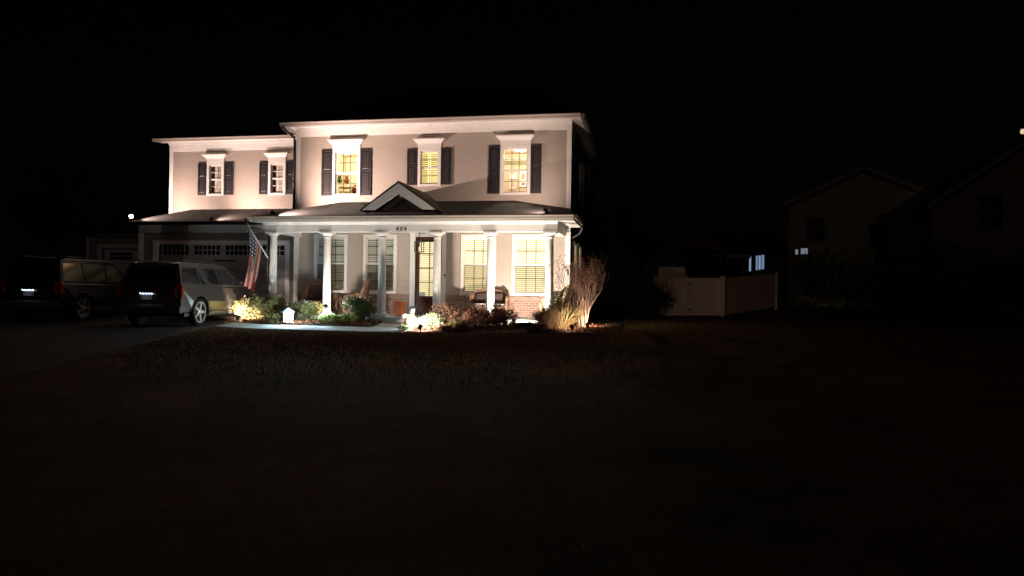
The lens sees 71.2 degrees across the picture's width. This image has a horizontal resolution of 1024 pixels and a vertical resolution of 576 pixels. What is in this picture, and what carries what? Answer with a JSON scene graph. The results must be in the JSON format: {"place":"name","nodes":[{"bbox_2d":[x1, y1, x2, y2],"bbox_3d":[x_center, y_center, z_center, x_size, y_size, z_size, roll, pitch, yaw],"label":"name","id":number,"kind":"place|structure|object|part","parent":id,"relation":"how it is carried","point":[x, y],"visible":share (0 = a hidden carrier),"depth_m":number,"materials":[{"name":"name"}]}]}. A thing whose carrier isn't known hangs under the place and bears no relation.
{"place":"outdoors","nodes":[
{"label":"outdoors","id":0,"kind":"place"},
{"bbox_2d":[0,311,239,377],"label":"driveway","id":1,"kind":"structure","parent":0,"point":[41,340],"depth_m":17.14,"materials":[{"name":"concrete"}]},
{"bbox_2d":[0,256,123,320],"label":"parked car","id":2,"kind":"object","parent":1,"relation":"on","point":[76,289],"visible":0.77,"depth_m":20.85,"materials":[{"name":"black paint"}]},
{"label":"rear window","id":3,"kind":"part","parent":2,"relation":"part of","materials":[{"name":"black glass"}]},
{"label":"side window","id":4,"kind":"part","parent":2,"relation":"part of","materials":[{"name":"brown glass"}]},
{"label":"side window","id":5,"kind":"part","parent":2,"relation":"part of","materials":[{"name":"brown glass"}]},
{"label":"side window","id":6,"kind":"part","parent":2,"relation":"part of","materials":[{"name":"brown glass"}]},
{"bbox_2d":[113,259,258,325],"bbox_3d":[-9.730,0.141,21.868,2.400,1.863,4.875,1,0,6],"label":"parked suv","id":7,"kind":"object","parent":1,"relation":"on","point":[195,294],"visible":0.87,"depth_m":19.80,"materials":[{"name":"grey metal"}]},
{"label":"rear window","id":8,"kind":"part","parent":7,"relation":"part of","materials":[{"name":"black glass"}]},
{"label":"side window","id":9,"kind":"part","parent":7,"relation":"part of","materials":[{"name":"grey glass"}]},
{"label":"side window","id":10,"kind":"part","parent":7,"relation":"part of","materials":[{"name":"grey glass"}]},
{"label":"side window","id":11,"kind":"part","parent":7,"relation":"part of","materials":[{"name":"grey glass"}]},
{"bbox_2d":[372,323,414,327],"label":"walkway","id":12,"kind":"structure","parent":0,"point":[388,325],"depth_m":21.30,"materials":[{"name":"concrete"}]},
{"bbox_2d":[0,281,1023,575],"bbox_3d":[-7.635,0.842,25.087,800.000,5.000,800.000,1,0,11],"label":"lawn","id":13,"kind":"structure","parent":0,"point":[306,475],"depth_m":6.19,"materials":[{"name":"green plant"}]},
{"bbox_2d":[206,314,255,321],"bbox_3d":[-8.752,0.967,23.772,1.500,0.175,3.600,1,0,11],"label":"planting bed","id":14,"kind":"object","parent":13,"relation":"on","point":[232,317],"visible":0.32,"depth_m":22.50,"materials":[{"name":"brown soil"}]},
{"bbox_2d":[239,319,381,326],"bbox_3d":[-6.145,1.036,21.958,4.200,0.194,1.250,1,0,11],"label":"planting bed","id":15,"kind":"object","parent":13,"relation":"on","point":[321,324],"visible":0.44,"depth_m":21.49,"materials":[{"name":"brown soil"}]},
{"bbox_2d":[230,294,267,320],"bbox_3d":[-8.008,0.633,22.191,1.348,0.926,1.363,1,0,11],"label":"leafy shrub","id":16,"kind":"object","parent":15,"relation":"on","point":[249,305],"visible":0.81,"depth_m":21.90,"materials":[{"name":"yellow plant"}]},
{"bbox_2d":[256,293,290,318],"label":"leafy shrub","id":17,"kind":"object","parent":15,"relation":"on","point":[275,304],"visible":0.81,"depth_m":22.01,"materials":[{"name":"green plant"}]},
{"bbox_2d":[264,312,282,323],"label":"ground plant","id":18,"kind":"object","parent":15,"relation":"on","point":[274,317],"visible":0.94,"depth_m":21.66,"materials":[{"name":"green plant"}]},
{"bbox_2d":[281,307,295,322],"bbox_3d":[-6.766,0.879,21.621,0.400,0.595,0.414,1,0,-13],"label":"birdhouse lantern","id":19,"kind":"object","parent":15,"relation":"on","point":[288,314],"visible":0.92,"depth_m":21.55,"materials":[{"name":"white paint"}]},
{"bbox_2d":[286,299,323,320],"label":"leafy shrub","id":20,"kind":"object","parent":15,"relation":"on","point":[315,308],"visible":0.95,"depth_m":22.17,"materials":[{"name":"green plant"}]},
{"bbox_2d":[322,304,328,314],"bbox_3d":[-5.618,0.859,21.548,0.210,0.751,0.207,1,0,11],"label":"path light","id":21,"kind":"object","parent":15,"relation":"on","point":[325,306],"visible":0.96,"depth_m":21.50,"materials":[{"name":"black paint"}]},
{"bbox_2d":[316,313,343,322],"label":"ground plant","id":22,"kind":"object","parent":15,"relation":"on","point":[329,317],"visible":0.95,"depth_m":21.44,"materials":[{"name":"green plant"}]},
{"bbox_2d":[336,312,360,322],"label":"ground plant","id":23,"kind":"object","parent":15,"relation":"on","point":[349,317],"visible":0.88,"depth_m":21.44,"materials":[{"name":"green plant"}]},
{"bbox_2d":[342,294,378,321],"bbox_3d":[-4.657,0.659,21.853,1.184,0.973,1.185,1,0,11],"label":"leafy shrub","id":24,"kind":"object","parent":15,"relation":"on","point":[364,309],"visible":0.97,"depth_m":21.74,"materials":[{"name":"green plant"}]},
{"bbox_2d":[215,323,406,332],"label":"walkway","id":25,"kind":"structure","parent":13,"relation":"on","point":[306,328],"depth_m":20.55,"materials":[{"name":"concrete"}]},
{"bbox_2d":[60,85,608,323],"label":"house","id":26,"kind":"structure","parent":13,"relation":"on","point":[435,168],"depth_m":24.55,"materials":[{"name":"grey paint"}]},
{"bbox_2d":[104,249,137,310],"bbox_3d":[-15.688,-0.357,29.764,3.000,2.700,0.070,1,0,11],"label":"garage door","id":27,"kind":"structure","parent":26,"relation":"in","point":[121,258],"depth_m":29.88,"materials":[{"name":"white paint"}]},
{"bbox_2d":[201,154,226,195],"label":"window","id":28,"kind":"structure","parent":26,"relation":"in","point":[216,177],"depth_m":27.65,"materials":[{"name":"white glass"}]},
{"bbox_2d":[161,245,284,314],"bbox_3d":[-10.631,-0.300,26.218,5.100,2.694,0.070,1,0,11],"label":"garage door","id":29,"kind":"structure","parent":26,"relation":"in","point":[231,257],"depth_m":26.13,"materials":[{"name":"paint"}]},
{"bbox_2d":[244,226,269,290],"bbox_3d":[-8.122,-0.924,22.822,0.290,2.072,0.872,1,0,37],"label":"flag","id":30,"kind":"object","parent":26,"relation":"attached to","point":[255,249],"visible":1,"depth_m":22.64,"materials":[{"name":"multicoloured fabric"}]},
{"bbox_2d":[263,152,288,194],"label":"window","id":31,"kind":"structure","parent":26,"relation":"in","point":[276,160],"depth_m":27.17,"materials":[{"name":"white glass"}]},
{"bbox_2d":[299,279,322,313],"bbox_3d":[-6.591,0.284,24.061,0.986,1.178,0.927,1,0,-7],"label":"wicker armchair","id":32,"kind":"object","parent":26,"relation":"on","point":[313,290],"visible":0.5,"depth_m":24.20,"materials":[{"name":"brown wicker"}]},
{"bbox_2d":[314,234,347,293],"bbox_3d":[-6.302,-0.830,24.882,1.270,2.060,0.185,1,0,11],"label":"window","id":33,"kind":"structure","parent":26,"relation":"in","point":[335,245],"depth_m":24.89,"materials":[{"name":"white glass"}]},
{"bbox_2d":[335,300,341,313],"bbox_3d":[-5.631,0.642,24.097,0.520,0.490,0.440,1,0,11],"label":"side table","id":34,"kind":"object","parent":26,"relation":"on","point":[336,309],"visible":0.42,"depth_m":23.94,"materials":[{"name":"brown wicker"}]},
{"bbox_2d":[327,139,363,196],"bbox_3d":[-5.746,-4.142,24.704,1.290,1.957,0.252,1,0,11],"label":"window","id":35,"kind":"structure","parent":26,"relation":"in","point":[340,146],"depth_m":24.73,"materials":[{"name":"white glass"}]},
{"bbox_2d":[338,186,356,193],"bbox_3d":[-5.744,-3.049,25.734,0.930,1.200,0.370,1,0,11],"label":"toy shelf","id":36,"kind":"object","parent":26,"relation":"on","point":[345,188],"visible":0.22,"depth_m":25.64,"materials":[{"name":"white wood"}]},
{"bbox_2d":[337,175,341,182],"bbox_3d":[-6.234,-3.944,25.817,0.218,0.304,0.213,1,0,11],"label":"plush toy","id":37,"kind":"object","parent":36,"relation":"on","point":[339,179],"visible":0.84,"depth_m":25.75,"materials":[{"name":"green fabric"}]},
{"bbox_2d":[344,175,349,182],"bbox_3d":[-5.962,-3.916,25.765,0.210,0.292,0.205,1,0,11],"label":"plush toy","id":38,"kind":"object","parent":36,"relation":"on","point":[346,179],"visible":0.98,"depth_m":25.70,"materials":[{"name":"brown fabric"}]},
{"bbox_2d":[352,185,356,192],"bbox_3d":[-5.628,-3.531,25.649,0.252,0.336,0.246,1,0,11],"label":"plush toy","id":39,"kind":"object","parent":36,"relation":"on","point":[354,190],"visible":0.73,"depth_m":25.56,"materials":[{"name":"red fabric"}]},
{"bbox_2d":[342,275,371,312],"bbox_3d":[-5.104,0.224,23.604,0.928,1.338,0.826,1,0,-7],"label":"wicker armchair","id":40,"kind":"object","parent":26,"relation":"on","point":[365,290],"visible":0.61,"depth_m":23.30,"materials":[{"name":"brown wicker"}]},
{"bbox_2d":[363,234,396,294],"bbox_3d":[-4.524,-0.806,24.544,1.250,2.060,0.185,1,0,11],"label":"window","id":41,"kind":"structure","parent":26,"relation":"in","point":[372,248],"depth_m":24.57,"materials":[{"name":"white glass"}]},
{"bbox_2d":[393,302,405,315],"bbox_3d":[-3.683,0.682,23.370,0.432,0.460,0.429,1,0,11],"label":"terracotta pot","id":42,"kind":"object","parent":26,"relation":"on","point":[399,308],"visible":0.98,"depth_m":23.22,"materials":[{"name":"orange ceramic"}]},
{"bbox_2d":[414,232,423,252],"bbox_3d":[-2.980,-1.591,22.996,0.270,0.883,0.270,1,0,11],"label":"porch lantern","id":43,"kind":"object","parent":26,"relation":"hanging from","point":[419,240],"visible":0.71,"depth_m":22.93,"materials":[{"name":"black paint"}]},
{"bbox_2d":[415,237,441,314],"bbox_3d":[-2.819,-0.413,24.249,0.940,2.640,0.075,1,0,11],"label":"front door","id":44,"kind":"structure","parent":26,"relation":"in","point":[423,301],"depth_m":24.28,"materials":[{"name":"brown wood"}]},
{"bbox_2d":[413,138,444,185],"bbox_3d":[-2.801,-4.242,24.179,1.090,1.597,0.320,1,0,11],"label":"window","id":45,"kind":"structure","parent":26,"relation":"in","point":[430,146],"depth_m":24.23,"materials":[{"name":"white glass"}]},
{"bbox_2d":[459,234,495,295],"bbox_3d":[-1.120,-0.760,23.897,1.240,2.060,0.185,1,0,11],"label":"window","id":46,"kind":"structure","parent":26,"relation":"in","point":[473,265],"depth_m":23.94,"materials":[{"name":"white glass"}]},
{"bbox_2d":[465,289,509,312],"bbox_3d":[-0.764,0.484,23.087,1.386,0.938,0.927,1,0,7],"label":"wicker loveseat","id":47,"kind":"object","parent":26,"relation":"on","point":[476,298],"visible":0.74,"depth_m":23.22,"materials":[{"name":"brown wicker"}]},
{"bbox_2d":[509,182,515,188],"bbox_3d":[0.026,-3.813,26.452,0.240,0.280,0.026,1,0,11],"label":"framed picture","id":48,"kind":"object","parent":26,"relation":"attached to","point":[513,185],"visible":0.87,"depth_m":26.45,"materials":[{"name":"beige paper"}]},
{"bbox_2d":[510,174,516,178],"bbox_3d":[0.046,-4.129,26.450,0.260,0.200,0.026,1,0,11],"label":"framed picture","id":49,"kind":"object","parent":26,"relation":"attached to","point":[513,176],"visible":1,"depth_m":26.44,"materials":[{"name":"white paper"}]},
{"bbox_2d":[496,134,534,194],"bbox_3d":[0.099,-4.062,23.593,1.290,1.957,0.252,1,0,11],"label":"window","id":50,"kind":"structure","parent":26,"relation":"in","point":[519,141],"depth_m":23.63,"materials":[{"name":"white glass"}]},
{"bbox_2d":[519,181,525,186],"bbox_3d":[0.411,-3.842,26.379,0.300,0.220,0.026,1,0,11],"label":"framed picture","id":51,"kind":"object","parent":26,"relation":"attached to","point":[522,183],"visible":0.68,"depth_m":26.38,"materials":[{"name":"white paint"}]},
{"bbox_2d":[520,171,525,180],"bbox_3d":[0.411,-4.118,26.381,0.260,0.360,0.026,1,0,11],"label":"framed picture","id":52,"kind":"object","parent":26,"relation":"attached to","point":[522,176],"visible":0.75,"depth_m":26.38,"materials":[{"name":"white paper"}]},
{"bbox_2d":[511,234,545,296],"bbox_3d":[0.624,-0.736,23.566,1.290,2.060,0.185,1,0,11],"label":"window","id":53,"kind":"structure","parent":26,"relation":"in","point":[515,291],"depth_m":23.60,"materials":[{"name":"white glass"}]},
{"bbox_2d":[573,240,577,295],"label":"window","id":54,"kind":"structure","parent":26,"relation":"in","point":[575,242],"depth_m":24.72,"materials":[{"name":"glass"}]},
{"bbox_2d":[577,243,581,293],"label":"window","id":55,"kind":"structure","parent":26,"relation":"in","point":[579,248],"depth_m":26.34,"materials":[{"name":"glass"}]},
{"bbox_2d":[580,159,584,206],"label":"window","id":56,"kind":"structure","parent":26,"relation":"in","point":[582,189],"depth_m":27.01,"materials":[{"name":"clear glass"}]},
{"bbox_2d":[588,165,591,185],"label":"window","id":57,"kind":"structure","parent":26,"relation":"in","point":[589,175],"depth_m":29.75,"materials":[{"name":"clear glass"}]},
{"bbox_2d":[595,256,597,293],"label":"window","id":58,"kind":"structure","parent":26,"relation":"in","point":[596,258],"depth_m":34.21,"materials":[{"name":"glass"}]},
{"bbox_2d":[598,259,600,293],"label":"window","id":59,"kind":"structure","parent":26,"relation":"in","point":[599,259],"depth_m":37.03,"materials":[{"name":"brown glass"}]},
{"bbox_2d":[408,323,563,333],"bbox_3d":[-0.598,1.151,20.355,4.300,0.199,2.327,1,0,11],"label":"planting bed","id":60,"kind":"object","parent":13,"relation":"on","point":[504,330],"visible":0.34,"depth_m":19.51,"materials":[{"name":"brown soil"}]},
{"bbox_2d":[396,324,410,330],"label":"ground plant","id":61,"kind":"object","parent":60,"relation":"on","point":[403,327],"visible":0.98,"depth_m":19.87,"materials":[{"name":"green plant"}]},
{"bbox_2d":[403,314,416,330],"bbox_3d":[-2.847,0.972,19.989,0.396,0.504,0.406,1,0,11],"label":"urn planter","id":62,"kind":"object","parent":60,"relation":"on","point":[410,320],"visible":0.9,"depth_m":19.88,"materials":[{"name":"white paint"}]},
{"bbox_2d":[409,306,415,313],"bbox_3d":[-2.802,0.913,20.148,0.210,0.809,0.207,1,0,11],"label":"path light","id":63,"kind":"object","parent":60,"relation":"on","point":[412,308],"visible":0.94,"depth_m":20.10,"materials":[{"name":"black paint"}]},
{"bbox_2d":[236,316,614,331],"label":"fallen leaves","id":64,"kind":"object","parent":60,"relation":"on","point":[375,321],"visible":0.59,"depth_m":20.93,"materials":[{"name":"brown plant"}]},
{"bbox_2d":[418,312,443,327],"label":"leafy shrub","id":65,"kind":"object","parent":60,"relation":"on","point":[428,319],"visible":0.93,"depth_m":20.18,"materials":[{"name":"green plant"}]},
{"bbox_2d":[435,324,454,331],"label":"leafy shrub","id":66,"kind":"object","parent":60,"relation":"on","point":[447,327],"visible":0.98,"depth_m":19.56,"materials":[{"name":"brown plant"}]},
{"bbox_2d":[430,300,466,325],"bbox_3d":[-1.815,0.768,20.609,1.093,0.918,1.040,1,0,11],"label":"leafy shrub","id":67,"kind":"object","parent":60,"relation":"on","point":[447,313],"visible":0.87,"depth_m":20.51,"materials":[{"name":"brown plant"}]},
{"bbox_2d":[448,321,470,329],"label":"leafy shrub","id":68,"kind":"object","parent":60,"relation":"on","point":[458,324],"visible":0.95,"depth_m":19.68,"materials":[{"name":"green plant"}]},
{"bbox_2d":[461,304,494,327],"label":"leafy shrub","id":69,"kind":"object","parent":60,"relation":"on","point":[474,315],"visible":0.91,"depth_m":20.01,"materials":[{"name":"brown plant"}]},
{"bbox_2d":[485,302,519,327],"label":"leafy shrub","id":70,"kind":"object","parent":60,"relation":"on","point":[501,315],"visible":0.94,"depth_m":20.06,"materials":[{"name":"brown plant"}]},
{"bbox_2d":[514,320,534,327],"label":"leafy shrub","id":71,"kind":"object","parent":60,"relation":"on","point":[520,324],"visible":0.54,"depth_m":19.75,"materials":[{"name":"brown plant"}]},
{"bbox_2d":[525,320,550,331],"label":"ground plant","id":72,"kind":"object","parent":60,"relation":"on","point":[532,325],"visible":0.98,"depth_m":19.37,"materials":[{"name":"brown plant"}]},
{"bbox_2d":[530,305,564,327],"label":"bush","id":73,"kind":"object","parent":60,"relation":"on","point":[540,316],"depth_m":19.75,"materials":[{"name":"brown plant"}]},
{"bbox_2d":[547,287,568,307],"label":"leafy shrub","id":74,"kind":"object","parent":60,"relation":"on","point":[558,298],"visible":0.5,"depth_m":21.02,"materials":[{"name":"green plant"}]},
{"bbox_2d":[535,267,583,306],"bbox_3d":[1.388,0.267,21.084,1.497,1.926,1.259,1,0,11],"label":"bare bush","id":75,"kind":"object","parent":60,"relation":"on","point":[556,288],"visible":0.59,"depth_m":21.20,"materials":[{"name":"brown plant"}]},
{"bbox_2d":[541,299,584,330],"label":"ornamental grass","id":76,"kind":"object","parent":60,"relation":"on","point":[568,318],"depth_m":19.77,"materials":[{"name":"brown plant"}]},
{"bbox_2d":[563,322,622,333],"bbox_3d":[2.523,1.165,21.321,1.430,0.157,4.804,1,0,11],"label":"planting bed","id":77,"kind":"object","parent":13,"relation":"on","point":[616,327],"visible":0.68,"depth_m":20.05,"materials":[{"name":"brown soil"}]},
{"bbox_2d":[547,251,611,326],"bbox_3d":[1.895,0.092,20.418,1.774,2.316,1.836,1,0,-22],"label":"bare bush","id":78,"kind":"object","parent":77,"relation":"on","point":[582,296],"visible":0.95,"depth_m":20.30,"materials":[{"name":"brown plant"}]},
{"bbox_2d":[622,278,663,317],"bbox_3d":[5.671,0.463,31.017,1.853,1.848,1.851,1,0,11],"label":"round bush","id":79,"kind":"object","parent":13,"relation":"on","point":[646,292],"visible":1,"depth_m":30.69,"materials":[{"name":"green plant"}]},
{"bbox_2d":[612,282,675,314],"bbox_3d":[6.249,0.510,33.851,3.068,1.739,1.736,1,0,11],"label":"hedge bush","id":80,"kind":"object","parent":13,"relation":"on","point":[670,299],"visible":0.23,"depth_m":33.70,"materials":[{"name":"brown plant"}]},
{"bbox_2d":[647,334,670,346],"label":"lawn shrub","id":81,"kind":"object","parent":13,"relation":"on","point":[658,341],"visible":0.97,"depth_m":16.33,"materials":[{"name":"brown plant"}]},
{"bbox_2d":[654,275,685,315],"bbox_3d":[7.522,0.478,34.003,1.577,2.130,0.160,1,0,0],"label":"vinyl fence","id":82,"kind":"object","parent":13,"relation":"on","point":[676,287],"visible":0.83,"depth_m":34.00,"materials":[{"name":"white plastic"}]},
{"bbox_2d":[658,267,684,277],"bbox_3d":[8.264,0.008,37.023,1.353,2.200,0.051,1,0,0],"label":"lattice screen","id":83,"kind":"object","parent":13,"relation":"on","point":[671,272],"visible":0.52,"depth_m":37.01,"materials":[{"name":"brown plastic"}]},
{"bbox_2d":[668,232,727,277],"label":"pavilion","id":84,"kind":"structure","parent":13,"relation":"on","point":[704,242],"depth_m":51.97,"materials":[{"name":"brown"}]},
{"bbox_2d":[684,276,722,315],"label":"fence gate","id":85,"kind":"structure","parent":13,"relation":"on","point":[703,296],"depth_m":34.00,"materials":[{"name":"white plastic"}]},
{"bbox_2d":[680,235,787,300],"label":"sunroom house","id":86,"kind":"structure","parent":13,"relation":"on","point":[749,255],"depth_m":56.00,"materials":[{"name":"grey"}]},
{"bbox_2d":[713,258,727,277],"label":"window","id":87,"kind":"structure","parent":86,"relation":"in","point":[715,261],"depth_m":55.97,"materials":[{"name":"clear glass"}]},
{"bbox_2d":[731,259,744,276],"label":"window","id":88,"kind":"structure","parent":86,"relation":"in","point":[738,265],"depth_m":55.97,"materials":[{"name":"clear glass"}]},
{"bbox_2d":[747,259,752,275],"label":"window","id":89,"kind":"structure","parent":86,"relation":"in","point":[748,273],"depth_m":55.97,"materials":[{"name":"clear glass"}]},
{"bbox_2d":[755,255,757,270],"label":"window","id":90,"kind":"structure","parent":86,"relation":"in","point":[756,256],"depth_m":55.95,"materials":[{"name":"blue glass"}]},
{"bbox_2d":[758,255,760,269],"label":"window","id":91,"kind":"structure","parent":86,"relation":"in","point":[759,256],"depth_m":55.95,"materials":[{"name":"blue glass"}]},
{"bbox_2d":[761,254,764,269],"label":"window","id":92,"kind":"structure","parent":86,"relation":"in","point":[762,255],"depth_m":55.95,"materials":[{"name":"blue"}]},
{"bbox_2d":[723,271,777,316],"bbox_3d":[12.123,0.324,36.152,0.160,2.493,6.086,1,0,43],"label":"vinyl fence","id":93,"kind":"object","parent":13,"relation":"on","point":[748,293],"visible":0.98,"depth_m":35.98,"materials":[{"name":"white plastic"}]},
{"bbox_2d":[776,247,898,318],"bbox_3d":[14.984,-0.177,33.006,5.459,3.516,2.724,1,0,11],"label":"tall hedge","id":94,"kind":"object","parent":13,"relation":"on","point":[828,279],"visible":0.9,"depth_m":32.71,"materials":[{"name":"green"}]},
{"bbox_2d":[783,165,925,307],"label":"neighbour house","id":95,"kind":"structure","parent":13,"relation":"on","point":[839,213],"depth_m":40.92,"materials":[{"name":"beige"}]},
{"bbox_2d":[793,247,799,255],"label":"window","id":96,"kind":"structure","parent":95,"relation":"in","point":[796,250],"depth_m":41.80,"materials":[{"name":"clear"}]},
{"bbox_2d":[799,246,809,255],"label":"window","id":97,"kind":"structure","parent":95,"relation":"in","point":[803,249],"depth_m":41.66,"materials":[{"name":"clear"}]},
{"bbox_2d":[805,216,825,242],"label":"window","id":98,"kind":"structure","parent":95,"relation":"in","point":[815,225],"depth_m":41.43,"materials":[{"name":"brown glass"}]},
{"bbox_2d":[874,213,886,240],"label":"window","id":99,"kind":"structure","parent":95,"relation":"in","point":[877,215],"depth_m":40.23,"materials":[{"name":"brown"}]},
{"bbox_2d":[867,139,1023,323],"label":"neighbour house","id":100,"kind":"structure","parent":13,"relation":"on","point":[977,207],"depth_m":29.69,"materials":[{"name":"brown"}]},
{"bbox_2d":[974,191,1005,230],"bbox_3d":[19.706,-3.165,29.453,1.100,1.620,0.050,1,0,15],"label":"window","id":101,"kind":"structure","parent":100,"relation":"in","point":[989,206],"depth_m":29.45,"materials":[{"name":"brown glass"}]},
{"bbox_2d":[1017,126,1023,133],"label":"street lamp","id":102,"kind":"object","parent":13,"relation":"on","point":[1021,129],"visible":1,"depth_m":35.93,"materials":[{"name":"white glass"}]},
{"bbox_2d":[0,0,1023,288],"label":"sky","id":103,"kind":"structure","parent":0,"point":[698,107],"materials":[{"name":"black"}]},
{"bbox_2d":[539,285,570,310],"bbox_3d":[1.385,0.432,22.523,0.927,1.098,0.826,1,0,-9],"label":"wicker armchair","id":104,"kind":"object","parent":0,"point":[542,302],"visible":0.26,"depth_m":22.69,"materials":[{"name":"brown wicker"}]}
]}

